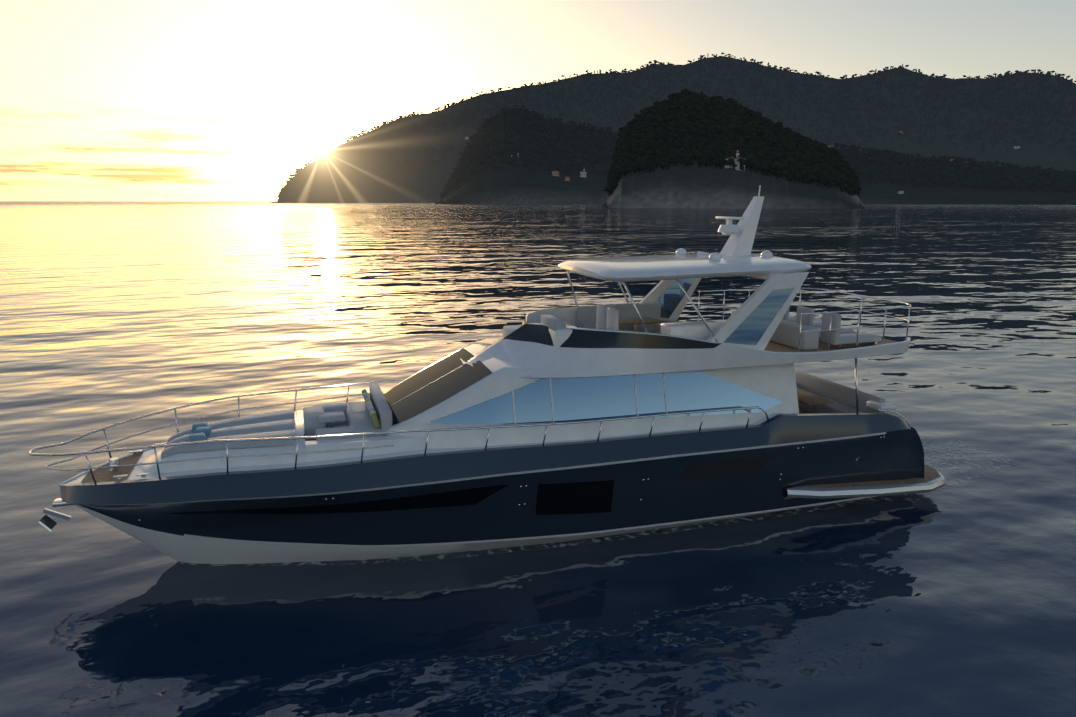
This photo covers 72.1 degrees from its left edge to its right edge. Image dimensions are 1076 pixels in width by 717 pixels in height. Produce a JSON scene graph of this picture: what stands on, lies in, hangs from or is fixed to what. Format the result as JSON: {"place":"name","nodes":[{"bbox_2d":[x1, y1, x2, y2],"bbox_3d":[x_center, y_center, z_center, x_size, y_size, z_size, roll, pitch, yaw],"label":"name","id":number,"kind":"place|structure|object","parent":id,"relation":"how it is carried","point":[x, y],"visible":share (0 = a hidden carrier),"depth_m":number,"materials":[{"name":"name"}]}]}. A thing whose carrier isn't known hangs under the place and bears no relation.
{"place":"outdoors","nodes":[
{"label":"outdoors","id":0,"kind":"place"},
{"bbox_2d":[0,201,1075,716],"bbox_3d":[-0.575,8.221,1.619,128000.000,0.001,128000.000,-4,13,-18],"label":"sea","id":1,"kind":"structure","parent":0,"point":[952,597],"depth_m":20.33,"materials":[{"name":"blue liquid"}]},
{"bbox_2d":[60,414,923,563],"bbox_3d":[-0.237,3.306,20.039,21.899,3.968,5.649,-4,13,-18],"label":"hull","id":2,"kind":"object","parent":1,"relation":"in","point":[666,496],"visible":0.67,"depth_m":17.23,"materials":[{"name":"blue paint"}]},
{"bbox_2d":[38,443,165,531],"bbox_3d":[-9.907,3.054,16.733,2.537,1.495,2.190,-4,13,-18],"label":"bow gear","id":3,"kind":"object","parent":2,"relation":"on","point":[112,474],"visible":0.88,"depth_m":16.54,"materials":[{"name":"silver metal"}]},
{"bbox_2d":[159,484,508,513],"bbox_3d":[-5.082,2.811,18.304,7.500,0.469,5.421,-4,13,-18],"label":"hull window","id":4,"kind":"structure","parent":2,"relation":"in","point":[473,496],"depth_m":16.43,"materials":[{"name":"black glass"}]},
{"bbox_2d":[59,408,890,485],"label":"deck","id":5,"kind":"structure","parent":2,"relation":"on","point":[78,478],"depth_m":16.57,"materials":[{"name":"blue paint"}]},
{"bbox_2d":[161,383,392,458],"bbox_3d":[-6.170,1.515,17.662,5.010,0.900,2.774,-4,13,-18],"label":"bow sun lounge","id":6,"kind":"object","parent":5,"relation":"on","point":[372,413],"visible":0.96,"depth_m":17.45,"materials":[{"name":"white fabric"}]},
{"bbox_2d":[137,406,424,473],"bbox_3d":[-6.151,1.932,17.758,6.250,0.610,3.944,-4,13,-18],"label":"coachroof","id":7,"kind":"object","parent":5,"relation":"on","point":[403,443],"visible":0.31,"depth_m":16.38,"materials":[{"name":"white plastic"}]},
{"bbox_2d":[28,287,911,483],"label":"railings","id":8,"kind":"object","parent":5,"relation":"on","point":[109,450],"visible":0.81,"depth_m":17.38,"materials":[{"name":"silver metal"}]},
{"bbox_2d":[384,343,798,448],"bbox_3d":[1.021,0.625,19.892,11.050,1.886,4.445,-4,13,-18],"label":"deckhouse","id":9,"kind":"object","parent":5,"relation":"on","point":[777,382],"visible":0.17,"depth_m":17.72,"materials":[{"name":"white plastic"}]},
{"bbox_2d":[384,348,491,424],"bbox_3d":[-2.722,0.657,18.639,2.430,1.232,3.211,-4,13,-18],"label":"windscreen","id":10,"kind":"object","parent":9,"relation":"attached to","point":[438,382],"visible":0.92,"depth_m":18.34,"materials":[{"name":"grey glass"}]},
{"bbox_2d":[430,372,782,423],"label":"saloon windows","id":11,"kind":"structure","parent":9,"relation":"attached to","point":[566,399],"depth_m":18.09,"materials":[{"name":"blue glass"}]},
{"bbox_2d":[460,307,910,378],"bbox_3d":[3.965,-0.741,20.591,12.350,1.105,5.164,-4,13,-18],"label":"flybridge","id":12,"kind":"object","parent":9,"relation":"on","point":[579,352],"visible":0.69,"depth_m":18.00,"materials":[{"name":"white plastic"}]},
{"bbox_2d":[566,270,858,413],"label":"support poles","id":13,"kind":"object","parent":12,"relation":"on","point":[710,331],"visible":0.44,"depth_m":18.20,"materials":[{"name":"silver metal"}]},
{"bbox_2d":[639,272,808,349],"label":"arch","id":14,"kind":"structure","parent":12,"relation":"on","point":[753,320],"depth_m":18.59,"materials":[{"name":"white glass"}]},
{"bbox_2d":[558,252,810,281],"bbox_3d":[3.847,-2.560,20.164,5.900,0.498,4.300,-4,13,-18],"label":"hardtop","id":15,"kind":"object","parent":14,"relation":"on","point":[649,268],"visible":0.94,"depth_m":18.65,"materials":[{"name":"white plastic"}]},
{"bbox_2d":[676,185,772,259],"bbox_3d":[5.236,-3.701,20.388,2.144,2.101,2.120,-4,13,-18],"label":"radar mast","id":16,"kind":"object","parent":15,"relation":"on","point":[740,241],"visible":0.83,"depth_m":20.42,"materials":[{"name":"white plastic"}]},
{"bbox_2d":[503,302,895,413],"bbox_3d":[4.495,0.170,20.899,10.325,3.815,4.280,-4,13,-18],"label":"furniture","id":17,"kind":"object","parent":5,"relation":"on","point":[817,395],"visible":0.6,"depth_m":20.86,"materials":[{"name":"white fabric"}]},
{"bbox_2d":[85,432,885,504],"bbox_3d":[-0.998,2.240,19.556,20.200,0.514,5.673,-4,13,-18],"label":"hull stripe","id":18,"kind":"object","parent":2,"relation":"attached to","point":[607,463],"visible":0.44,"depth_m":16.93,"materials":[{"name":"silver metal"}]},
{"bbox_2d":[139,436,884,520],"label":"port lights","id":19,"kind":"object","parent":2,"relation":"attached to","point":[648,478],"visible":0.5,"depth_m":18.16,"materials":[{"name":"silver metal"}]},
{"bbox_2d":[184,496,876,546],"bbox_3d":[0.902,3.569,20.479,19.300,0.738,5.091,-4,13,-18],"label":"waterline stripe","id":20,"kind":"object","parent":2,"relation":"attached to","point":[404,545],"visible":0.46,"depth_m":17.67,"materials":[{"name":"white paint"}]},
{"bbox_2d":[536,480,613,514],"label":"hull window","id":21,"kind":"structure","parent":2,"relation":"attached to","point":[578,498],"depth_m":17.57,"materials":[{"name":"black glass"}]},
{"bbox_2d":[676,457,772,479],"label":"hull window","id":22,"kind":"structure","parent":2,"relation":"in","point":[707,469],"depth_m":18.62,"materials":[{"name":"grey glass"}]},
{"bbox_2d":[784,464,946,498],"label":"swim platform","id":23,"kind":"structure","parent":2,"relation":"on","point":[932,479],"depth_m":20.06,"materials":[{"name":"white plastic"}]},
{"bbox_2d":[181,441,1011,565],"bbox_3d":[3.490,3.985,21.438,25.250,0.004,5.444,-4,13,-18],"label":"waterline foam","id":24,"kind":"object","parent":1,"relation":"on","point":[489,551],"visible":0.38,"depth_m":20.50,"materials":[{"name":"white"}]},
{"bbox_2d":[0,0,1075,200],"label":"sky","id":25,"kind":"structure","parent":0,"point":[101,100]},
{"bbox_2d":[271,56,1075,202],"bbox_3d":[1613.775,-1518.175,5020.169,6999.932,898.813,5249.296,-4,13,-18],"label":"ridge","id":26,"kind":"structure","parent":0,"point":[421,179],"depth_m":3941.56,"materials":[{"name":"green plant"}]},
{"bbox_2d":[277,52,1075,198],"bbox_3d":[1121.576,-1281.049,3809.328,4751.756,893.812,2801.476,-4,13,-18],"label":"woods","id":27,"kind":"object","parent":26,"relation":"on","point":[363,138],"visible":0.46,"depth_m":4155.08,"materials":[{"name":"green plant"}]},
{"bbox_2d":[602,119,863,208],"bbox_3d":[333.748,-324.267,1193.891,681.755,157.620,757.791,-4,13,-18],"label":"hill","id":28,"kind":"structure","parent":0,"point":[694,185],"depth_m":876.42,"materials":[{"name":"grey stone"}]},
{"bbox_2d":[603,88,861,197],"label":"woods","id":29,"kind":"object","parent":28,"relation":"on","point":[648,136],"visible":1,"depth_m":965.63,"materials":[{"name":"green plant"}]},
{"bbox_2d":[435,109,1075,204],"bbox_3d":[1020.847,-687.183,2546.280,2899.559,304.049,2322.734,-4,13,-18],"label":"ridge","id":30,"kind":"structure","parent":0,"point":[508,183],"depth_m":1931.70,"materials":[{"name":"green plant"}]},
{"bbox_2d":[440,105,1075,198],"bbox_3d":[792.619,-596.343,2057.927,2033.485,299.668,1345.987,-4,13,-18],"label":"woods","id":31,"kind":"object","parent":30,"relation":"on","point":[990,173],"visible":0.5,"depth_m":2134.59,"materials":[{"name":"green plant"}]},
{"bbox_2d":[465,131,1073,193],"bbox_3d":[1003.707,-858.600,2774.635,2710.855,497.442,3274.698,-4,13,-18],"label":"houses","id":32,"kind":"structure","parent":30,"relation":"on","point":[582,173],"depth_m":1982.98,"materials":[{"name":"grey"}]}
]}

